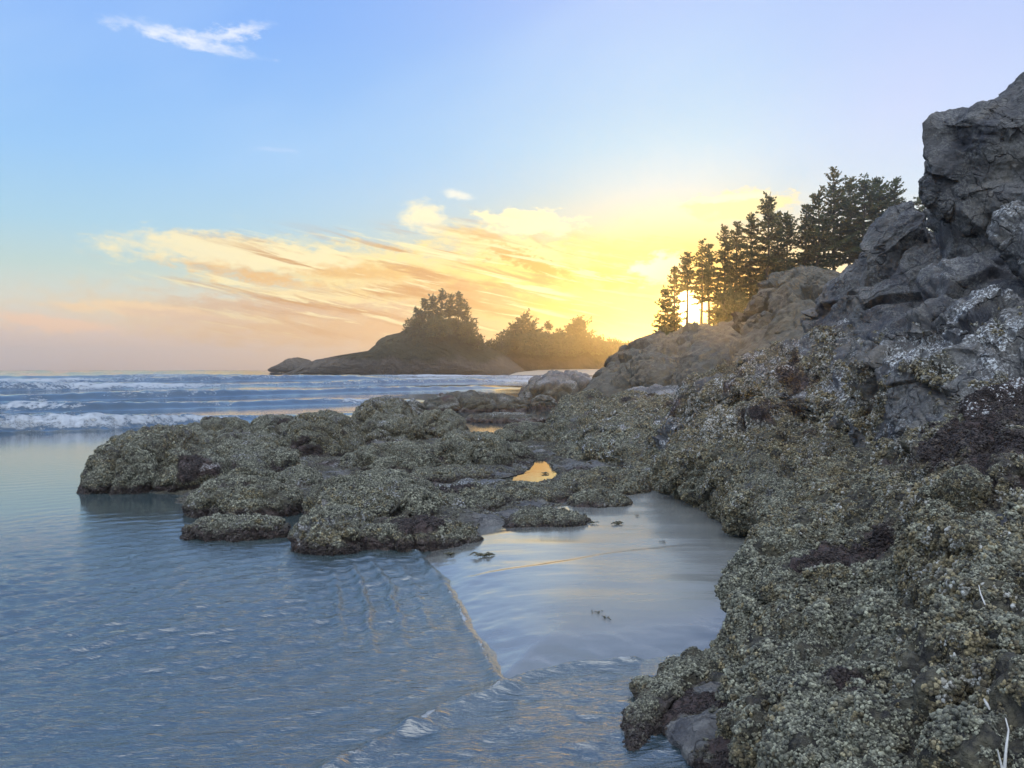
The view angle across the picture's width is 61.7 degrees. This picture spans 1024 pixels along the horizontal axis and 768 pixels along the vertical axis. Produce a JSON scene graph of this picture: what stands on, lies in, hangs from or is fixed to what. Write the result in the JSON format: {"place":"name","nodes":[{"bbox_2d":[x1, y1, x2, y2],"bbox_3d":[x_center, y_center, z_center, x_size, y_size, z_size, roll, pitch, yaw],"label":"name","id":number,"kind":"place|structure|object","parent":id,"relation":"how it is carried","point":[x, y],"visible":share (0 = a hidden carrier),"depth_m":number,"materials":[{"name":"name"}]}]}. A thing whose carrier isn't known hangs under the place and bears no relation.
{"place":"outdoors","nodes":[
{"label":"outdoors","id":0,"kind":"place"},
{"bbox_2d":[0,370,693,767],"bbox_3d":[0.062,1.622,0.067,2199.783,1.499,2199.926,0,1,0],"label":"sea","id":1,"kind":"structure","parent":0,"point":[136,630],"depth_m":6.97,"materials":[{"name":"liquid"}]},
{"bbox_2d":[268,357,310,372],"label":"rock","id":2,"kind":"object","parent":1,"relation":"in","point":[288,365],"visible":0.66,"depth_m":297.93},
{"bbox_2d":[661,672,735,767],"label":"rock","id":3,"kind":"object","parent":1,"relation":"in","point":[687,734],"visible":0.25,"depth_m":5.01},
{"bbox_2d":[283,322,524,374],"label":"headland","id":4,"kind":"structure","parent":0,"point":[418,353],"depth_m":255.95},
{"bbox_2d":[402,315,420,336],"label":"shrub","id":5,"kind":"object","parent":4,"relation":"on","point":[410,322],"visible":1,"depth_m":255.27,"materials":[{"name":"plant"}]},
{"bbox_2d":[411,306,425,327],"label":"spruce tree","id":6,"kind":"object","parent":4,"relation":"on","point":[415,311],"visible":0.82,"depth_m":257.10,"materials":[{"name":"green plant"}]},
{"bbox_2d":[417,297,441,323],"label":"spruce tree","id":7,"kind":"object","parent":4,"relation":"on","point":[428,314],"visible":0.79,"depth_m":258.00,"materials":[{"name":"green plant"}]},
{"bbox_2d":[425,293,442,320],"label":"spruce tree","id":8,"kind":"object","parent":4,"relation":"on","point":[433,303],"visible":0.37,"depth_m":261.10,"materials":[{"name":"green plant"}]},
{"bbox_2d":[420,313,456,337],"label":"shrub","id":9,"kind":"object","parent":4,"relation":"on","point":[445,324],"visible":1,"depth_m":252.96,"materials":[{"name":"plant"}]},
{"bbox_2d":[435,288,453,322],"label":"spruce tree","id":10,"kind":"object","parent":4,"relation":"on","point":[441,297],"visible":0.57,"depth_m":259.16,"materials":[{"name":"green plant"}]},
{"bbox_2d":[444,293,465,322],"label":"spruce tree","id":11,"kind":"object","parent":4,"relation":"on","point":[450,300],"visible":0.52,"depth_m":262.08,"materials":[{"name":"green plant"}]},
{"bbox_2d":[446,290,470,329],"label":"spruce tree","id":12,"kind":"object","parent":4,"relation":"on","point":[460,305],"visible":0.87,"depth_m":258.12,"materials":[{"name":"green plant"}]},
{"bbox_2d":[456,318,480,342],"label":"shrub","id":13,"kind":"object","parent":4,"relation":"on","point":[468,337],"visible":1,"depth_m":255.25,"materials":[{"name":"plant"}]},
{"bbox_2d":[459,306,477,332],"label":"spruce tree","id":14,"kind":"object","parent":4,"relation":"on","point":[466,316],"visible":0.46,"depth_m":260.36,"materials":[{"name":"green plant"}]},
{"bbox_2d":[471,333,485,349],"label":"shrub","id":15,"kind":"object","parent":4,"relation":"on","point":[481,339],"visible":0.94,"depth_m":257.25,"materials":[{"name":"plant"}]},
{"bbox_2d":[484,338,499,350],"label":"shrub","id":16,"kind":"object","parent":4,"relation":"on","point":[488,343],"visible":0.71,"depth_m":261.27,"materials":[{"name":"plant"}]},
{"bbox_2d":[492,328,514,355],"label":"shrub","id":17,"kind":"object","parent":4,"relation":"on","point":[500,340],"visible":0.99,"depth_m":261.19,"materials":[{"name":"plant"}]},
{"bbox_2d":[0,0,1023,369],"label":"sky","id":18,"kind":"structure","parent":0,"point":[185,184],"materials":[{"name":"blue"}]},
{"bbox_2d":[502,457,559,481],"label":"tide pool","id":19,"kind":"structure","parent":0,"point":[535,470],"depth_m":17.65,"materials":[{"name":"orange liquid"}]},
{"bbox_2d":[511,369,598,374],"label":"beach","id":20,"kind":"structure","parent":0,"point":[587,371],"depth_m":248.13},
{"bbox_2d":[498,333,628,370],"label":"headland","id":21,"kind":"structure","parent":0,"point":[551,361],"depth_m":268.39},
{"bbox_2d":[500,318,527,349],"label":"spruce tree","id":22,"kind":"object","parent":21,"relation":"on","point":[512,331],"visible":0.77,"depth_m":264.68,"materials":[{"name":"green plant"}]},
{"bbox_2d":[515,308,544,349],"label":"spruce tree","id":23,"kind":"object","parent":21,"relation":"on","point":[524,321],"visible":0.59,"depth_m":266.33,"materials":[{"name":"green plant"}]},
{"bbox_2d":[526,317,545,341],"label":"spruce tree","id":24,"kind":"object","parent":21,"relation":"on","point":[533,328],"visible":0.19,"depth_m":268.15,"materials":[{"name":"green plant"}]},
{"bbox_2d":[518,331,557,355],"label":"shrub","id":25,"kind":"object","parent":21,"relation":"on","point":[534,339],"visible":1,"depth_m":258.68,"materials":[{"name":"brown plant"}]},
{"bbox_2d":[542,320,566,349],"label":"spruce tree","id":26,"kind":"object","parent":21,"relation":"on","point":[548,326],"visible":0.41,"depth_m":267.09,"materials":[{"name":"green plant"}]},
{"bbox_2d":[548,327,566,347],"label":"spruce tree","id":27,"kind":"object","parent":21,"relation":"on","point":[558,332],"visible":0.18,"depth_m":269.37,"materials":[{"name":"green plant"}]},
{"bbox_2d":[550,330,586,357],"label":"shrub","id":28,"kind":"object","parent":21,"relation":"on","point":[570,341],"visible":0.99,"depth_m":259.15,"materials":[{"name":"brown plant"}]},
{"bbox_2d":[562,323,589,349],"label":"spruce tree","id":29,"kind":"object","parent":21,"relation":"on","point":[569,330],"visible":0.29,"depth_m":266.21,"materials":[{"name":"green plant"}]},
{"bbox_2d":[559,315,601,352],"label":"spruce tree","id":30,"kind":"object","parent":21,"relation":"on","point":[578,322],"visible":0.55,"depth_m":264.81,"materials":[{"name":"green plant"}]},
{"bbox_2d":[585,333,608,355],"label":"shrub","id":31,"kind":"object","parent":21,"relation":"on","point":[593,342],"visible":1,"depth_m":263.17,"materials":[{"name":"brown plant"}]},
{"bbox_2d":[600,337,623,354],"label":"shrub","id":32,"kind":"object","parent":21,"relation":"on","point":[614,349],"visible":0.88,"depth_m":263.10,"materials":[{"name":"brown plant"}]},
{"bbox_2d":[424,490,745,678],"bbox_3d":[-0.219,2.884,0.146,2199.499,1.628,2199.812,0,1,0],"label":"sand","id":33,"kind":"structure","parent":0,"point":[530,598],"depth_m":8.39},
{"bbox_2d":[79,424,201,493],"bbox_3d":[-6.979,1.555,16.420,1.894,1.534,3.063,0,1,0],"label":"rock","id":34,"kind":"object","parent":33,"relation":"on","point":[138,489],"visible":0.2,"depth_m":15.20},
{"bbox_2d":[187,417,246,434],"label":"rock","id":35,"kind":"object","parent":33,"relation":"on","point":[237,427],"visible":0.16,"depth_m":25.79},
{"bbox_2d":[156,441,307,491],"bbox_3d":[-5.445,1.733,16.450,3.195,1.238,3.255,0,1,0],"label":"rock","id":36,"kind":"object","parent":33,"relation":"on","point":[206,467],"visible":0.11,"depth_m":15.34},
{"bbox_2d":[203,429,281,447],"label":"rock","id":37,"kind":"object","parent":33,"relation":"on","point":[226,436],"visible":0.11,"depth_m":20.36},
{"bbox_2d":[186,475,302,517],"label":"rock","id":38,"kind":"object","parent":33,"relation":"on","point":[286,506],"visible":0.28,"depth_m":12.68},
{"bbox_2d":[248,414,292,435],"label":"rock","id":39,"kind":"object","parent":33,"relation":"on","point":[277,429],"visible":0.13,"depth_m":25.74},
{"bbox_2d":[278,465,321,487],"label":"rock","id":40,"kind":"object","parent":33,"relation":"on","point":[299,481],"visible":0.24,"depth_m":15.03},
{"bbox_2d":[282,410,362,455],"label":"rock","id":41,"kind":"object","parent":33,"relation":"on","point":[315,429],"visible":0.16,"depth_m":20.62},
{"bbox_2d":[287,506,369,554],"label":"rock","id":42,"kind":"object","parent":33,"relation":"on","point":[305,528],"visible":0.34,"depth_m":10.41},
{"bbox_2d":[303,470,439,516],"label":"rock","id":43,"kind":"object","parent":33,"relation":"on","point":[396,511],"visible":0.16,"depth_m":12.04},
{"bbox_2d":[355,395,417,423],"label":"rock","id":44,"kind":"object","parent":33,"relation":"on","point":[358,421],"visible":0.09,"depth_m":26.07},
{"bbox_2d":[362,412,423,443],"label":"rock","id":45,"kind":"object","parent":33,"relation":"on","point":[380,425],"visible":0.24,"depth_m":24.51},
{"bbox_2d":[339,440,450,469],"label":"rock","id":46,"kind":"object","parent":33,"relation":"on","point":[381,455],"visible":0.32,"depth_m":17.71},
{"bbox_2d":[408,398,425,415],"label":"rock","id":47,"kind":"object","parent":33,"relation":"on","point":[418,407],"visible":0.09,"depth_m":30.15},
{"bbox_2d":[360,515,480,551],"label":"rock","id":48,"kind":"object","parent":33,"relation":"on","point":[374,543],"visible":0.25,"depth_m":10.39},
{"bbox_2d":[419,411,468,439],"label":"rock","id":49,"kind":"object","parent":33,"relation":"on","point":[431,421],"visible":0.21,"depth_m":25.42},
{"bbox_2d":[411,464,494,482],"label":"rock","id":50,"kind":"object","parent":33,"relation":"on","point":[457,473],"visible":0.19,"depth_m":16.30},
{"bbox_2d":[440,483,502,511],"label":"rock","id":51,"kind":"object","parent":33,"relation":"on","point":[459,502],"visible":0.15,"depth_m":12.76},
{"bbox_2d":[438,430,513,466],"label":"rock","id":52,"kind":"object","parent":33,"relation":"on","point":[482,462],"visible":0.25,"depth_m":18.44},
{"bbox_2d":[423,390,530,411],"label":"rock","id":53,"kind":"object","parent":33,"relation":"on","point":[471,401],"visible":0.62,"depth_m":43.61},
{"bbox_2d":[470,551,494,556],"bbox_3d":[-0.332,1.906,9.602,0.290,0.053,0.119,0,1,0],"label":"seaweed","id":54,"kind":"object","parent":33,"relation":"on","point":[482,554],"visible":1,"depth_m":9.59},
{"bbox_2d":[466,412,545,422],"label":"rock","id":55,"kind":"object","parent":33,"relation":"on","point":[501,417],"visible":0.6,"depth_m":34.87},
{"bbox_2d":[510,443,533,457],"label":"rock","id":56,"kind":"object","parent":33,"relation":"on","point":[532,456],"visible":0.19,"depth_m":20.28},
{"bbox_2d":[496,422,548,441],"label":"rock","id":57,"kind":"object","parent":33,"relation":"on","point":[535,430],"visible":0.22,"depth_m":24.46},
{"bbox_2d":[493,481,573,502],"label":"rock","id":58,"kind":"object","parent":33,"relation":"on","point":[560,500],"visible":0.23,"depth_m":13.96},
{"bbox_2d":[505,508,580,527],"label":"rock","id":59,"kind":"object","parent":33,"relation":"on","point":[520,520],"visible":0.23,"depth_m":11.44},
{"bbox_2d":[531,394,556,408],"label":"rock","id":60,"kind":"object","parent":33,"relation":"on","point":[539,401],"visible":0.54,"depth_m":46.39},
{"bbox_2d":[76,306,1023,767],"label":"rock shelf","id":61,"kind":"object","parent":33,"relation":"on","point":[946,562],"visible":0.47,"depth_m":7.65,"materials":[{"name":"stone"}]},
{"bbox_2d":[182,513,285,541],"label":"rock","id":62,"kind":"object","parent":61,"relation":"on","point":[252,531],"visible":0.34,"depth_m":11.00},
{"bbox_2d":[626,384,678,396],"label":"rock","id":63,"kind":"object","parent":61,"relation":"on","point":[660,389],"visible":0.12,"depth_m":26.28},
{"bbox_2d":[518,370,591,402],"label":"rock","id":64,"kind":"object","parent":33,"relation":"on","point":[556,385],"visible":0.4,"depth_m":54.88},
{"bbox_2d":[555,432,581,458],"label":"rock","id":65,"kind":"object","parent":33,"relation":"on","point":[568,447],"visible":0.13,"depth_m":21.14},
{"bbox_2d":[547,389,604,438],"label":"rock","id":66,"kind":"object","parent":33,"relation":"on","point":[563,417],"visible":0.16,"depth_m":24.64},
{"bbox_2d":[570,489,632,507],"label":"rock","id":67,"kind":"object","parent":33,"relation":"on","point":[596,504],"visible":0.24,"depth_m":12.96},
{"bbox_2d":[583,369,622,396],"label":"rock","id":68,"kind":"object","parent":33,"relation":"on","point":[601,383],"visible":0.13,"depth_m":36.41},
{"bbox_2d":[561,468,651,493],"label":"rock","id":69,"kind":"object","parent":33,"relation":"on","point":[575,484],"visible":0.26,"depth_m":14.46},
{"bbox_2d":[576,392,672,467],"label":"rock","id":70,"kind":"object","parent":33,"relation":"on","point":[622,427],"visible":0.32,"depth_m":19.58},
{"bbox_2d":[623,447,656,479],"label":"rock","id":71,"kind":"object","parent":33,"relation":"on","point":[641,455],"visible":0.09,"depth_m":16.18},
{"bbox_2d":[592,319,740,390],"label":"rock","id":72,"kind":"object","parent":33,"relation":"on","point":[674,345],"visible":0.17,"depth_m":40.62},
{"bbox_2d":[624,648,717,738],"bbox_3d":[1.114,2.263,5.827,0.481,0.750,1.882,1,1,37],"label":"rock","id":73,"kind":"object","parent":33,"relation":"on","point":[667,699],"visible":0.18,"depth_m":5.48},
{"bbox_2d":[652,397,852,532],"bbox_3d":[3.708,1.423,12.702,2.699,2.482,5.840,0,1,0],"label":"rock","id":74,"kind":"object","parent":33,"relation":"on","point":[788,472],"visible":0.23,"depth_m":11.69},
{"bbox_2d":[650,325,886,449],"bbox_3d":[4.614,0.497,14.373,2.668,2.831,6.935,0,1,-18],"label":"rock","id":75,"kind":"object","parent":33,"relation":"on","point":[804,342],"visible":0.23,"depth_m":13.26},
{"bbox_2d":[821,302,913,345],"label":"rock","id":76,"kind":"object","parent":75,"relation":"on","point":[893,321],"visible":0.16,"depth_m":12.14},
{"bbox_2d":[800,200,942,333],"bbox_3d":[5.924,-1.450,13.177,1.994,2.595,2.983,0,1,-12],"label":"rock","id":77,"kind":"object","parent":75,"relation":"on","point":[877,278],"visible":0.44,"depth_m":12.60,"materials":[{"name":"stone"}]},
{"bbox_2d":[720,656,880,767],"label":"rock","id":78,"kind":"object","parent":33,"relation":"on","point":[797,740],"visible":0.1,"depth_m":4.33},
{"bbox_2d":[707,415,1023,767],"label":"rock","id":79,"kind":"object","parent":33,"relation":"on","point":[964,753],"visible":0.19,"depth_m":4.30,"materials":[{"name":"stone"}]},
{"bbox_2d":[720,459,861,633],"bbox_3d":[2.742,1.573,7.472,1.534,1.628,4.625,0,1,22],"label":"rock","id":80,"kind":"object","parent":79,"relation":"on","point":[803,517],"visible":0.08,"depth_m":7.25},
{"bbox_2d":[997,718,1009,767],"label":"twig","id":81,"kind":"object","parent":79,"relation":"on","point":[1004,765],"visible":1,"depth_m":3.31,"materials":[{"name":"white wood"}]},
{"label":"hillside","id":82,"kind":"structure","parent":0,"visible":0},
{"bbox_2d":[628,351,676,387],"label":"rock","id":83,"kind":"object","parent":82,"relation":"on","point":[648,369],"visible":0.49,"depth_m":31.19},
{"bbox_2d":[654,325,670,334],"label":"shrub","id":84,"kind":"object","parent":82,"relation":"on","point":[666,331],"visible":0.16,"depth_m":81.66,"materials":[{"name":"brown plant"}]},
{"bbox_2d":[651,285,675,332],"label":"spruce tree","id":85,"kind":"object","parent":82,"relation":"on","point":[664,318],"visible":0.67,"depth_m":83.72,"materials":[{"name":"green plant"}]},
{"bbox_2d":[659,265,690,331],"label":"spruce tree","id":86,"kind":"object","parent":82,"relation":"on","point":[675,325],"visible":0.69,"depth_m":85.69,"materials":[{"name":"green plant"}]},
{"bbox_2d":[675,251,695,323],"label":"spruce tree","id":87,"kind":"object","parent":82,"relation":"on","point":[686,263],"visible":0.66,"depth_m":87.73,"materials":[{"name":"green plant"}]},
{"bbox_2d":[678,238,721,323],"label":"spruce tree","id":88,"kind":"object","parent":82,"relation":"on","point":[700,273],"visible":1,"depth_m":84.53,"materials":[{"name":"green plant"}]},
{"bbox_2d":[671,334,737,386],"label":"rock","id":89,"kind":"object","parent":82,"relation":"on","point":[703,355],"visible":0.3,"depth_m":26.77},
{"bbox_2d":[694,244,719,325],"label":"spruce tree","id":90,"kind":"object","parent":82,"relation":"on","point":[708,258],"visible":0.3,"depth_m":89.78,"materials":[{"name":"green plant"}]},
{"bbox_2d":[707,293,730,325],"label":"shrub","id":91,"kind":"object","parent":82,"relation":"on","point":[715,318],"visible":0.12,"depth_m":83.86,"materials":[{"name":"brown plant"}]},
{"bbox_2d":[699,224,744,321],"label":"spruce tree","id":92,"kind":"object","parent":82,"relation":"on","point":[726,244],"visible":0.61,"depth_m":85.58,"materials":[{"name":"green plant"}]},
{"bbox_2d":[712,285,749,324],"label":"shrub","id":93,"kind":"object","parent":82,"relation":"on","point":[724,312],"visible":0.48,"depth_m":81.62,"materials":[{"name":"plant"}]},
{"bbox_2d":[712,220,753,319],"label":"spruce tree","id":94,"kind":"object","parent":82,"relation":"on","point":[737,233],"visible":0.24,"depth_m":88.44,"materials":[{"name":"green plant"}]},
{"bbox_2d":[728,212,774,306],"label":"spruce tree","id":95,"kind":"object","parent":82,"relation":"on","point":[751,224],"visible":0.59,"depth_m":86.54,"materials":[{"name":"green plant"}]},
{"bbox_2d":[717,325,803,363],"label":"rock","id":96,"kind":"object","parent":82,"relation":"on","point":[752,340],"visible":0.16,"depth_m":20.24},
{"bbox_2d":[726,191,795,297],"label":"spruce tree","id":97,"kind":"object","parent":82,"relation":"on","point":[768,206],"visible":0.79,"depth_m":85.12,"materials":[{"name":"green plant"}]},
{"bbox_2d":[759,210,794,279],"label":"spruce tree","id":98,"kind":"object","parent":82,"relation":"on","point":[774,253],"visible":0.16,"depth_m":89.21,"materials":[{"name":"green plant"}]},
{"bbox_2d":[759,211,803,270],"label":"spruce tree","id":99,"kind":"object","parent":82,"relation":"on","point":[789,228],"visible":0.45,"depth_m":86.21,"materials":[{"name":"green plant"}]},
{"bbox_2d":[731,265,839,340],"bbox_3d":[7.774,-1.287,21.574,3.720,3.864,6.441,0,1,0],"label":"rock","id":100,"kind":"object","parent":82,"relation":"on","point":[778,302],"visible":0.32,"depth_m":21.62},
{"bbox_2d":[790,205,835,267],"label":"spruce tree","id":101,"kind":"object","parent":82,"relation":"on","point":[805,219],"visible":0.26,"depth_m":87.53,"materials":[{"name":"green plant"}]},
{"bbox_2d":[794,185,860,269],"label":"spruce tree","id":102,"kind":"object","parent":82,"relation":"on","point":[813,253],"visible":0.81,"depth_m":85.30,"materials":[{"name":"green plant"}]},
{"bbox_2d":[807,166,862,270],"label":"spruce tree","id":103,"kind":"object","parent":82,"relation":"on","point":[836,196],"visible":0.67,"depth_m":86.27,"materials":[{"name":"green plant"}]},
{"bbox_2d":[820,175,880,264],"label":"spruce tree","id":104,"kind":"object","parent":82,"relation":"on","point":[850,181],"visible":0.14,"depth_m":89.34,"materials":[{"name":"green plant"}]},
{"bbox_2d":[841,173,897,258],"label":"spruce tree","id":105,"kind":"object","parent":82,"relation":"on","point":[873,204],"visible":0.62,"depth_m":85.18,"materials":[{"name":"green plant"}]},
{"bbox_2d":[854,176,906,230],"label":"spruce tree","id":106,"kind":"object","parent":82,"relation":"on","point":[880,188],"visible":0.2,"depth_m":86.50,"materials":[{"name":"green plant"}]},
{"bbox_2d":[879,177,928,228],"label":"spruce tree","id":107,"kind":"object","parent":82,"relation":"on","point":[895,199],"visible":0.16,"depth_m":84.66,"materials":[{"name":"green plant"}]},
{"bbox_2d":[913,196,931,231],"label":"spruce tree","id":108,"kind":"object","parent":82,"relation":"on","point":[920,208],"visible":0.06,"depth_m":91.71,"materials":[{"name":"green plant"}]},
{"bbox_2d":[843,284,1023,447],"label":"rock","id":109,"kind":"object","parent":82,"relation":"on","point":[910,402],"visible":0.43,"depth_m":8.96,"materials":[{"name":"stone"}]},
{"bbox_2d":[915,253,1023,300],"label":"rock","id":110,"kind":"object","parent":109,"relation":"on","point":[958,277],"visible":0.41,"depth_m":10.15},
{"bbox_2d":[922,209,1020,280],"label":"rock","id":111,"kind":"object","parent":110,"relation":"on","point":[952,241],"visible":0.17,"depth_m":11.06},
{"bbox_2d":[922,72,1023,239],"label":"rock","id":112,"kind":"object","parent":111,"relation":"on","point":[975,151],"visible":0.83,"depth_m":10.58,"materials":[{"name":"stone"}]},
{"bbox_2d":[918,173,955,221],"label":"rock","id":113,"kind":"object","parent":112,"relation":"on","point":[935,194],"visible":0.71,"depth_m":10.88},
{"bbox_2d":[987,200,1023,282],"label":"rock","id":114,"kind":"object","parent":110,"relation":"on","point":[1005,233],"visible":1,"depth_m":9.26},
{"bbox_2d":[895,410,1023,649],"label":"rock","id":115,"kind":"object","parent":82,"relation":"on","point":[1000,460],"visible":0.09,"depth_m":5.61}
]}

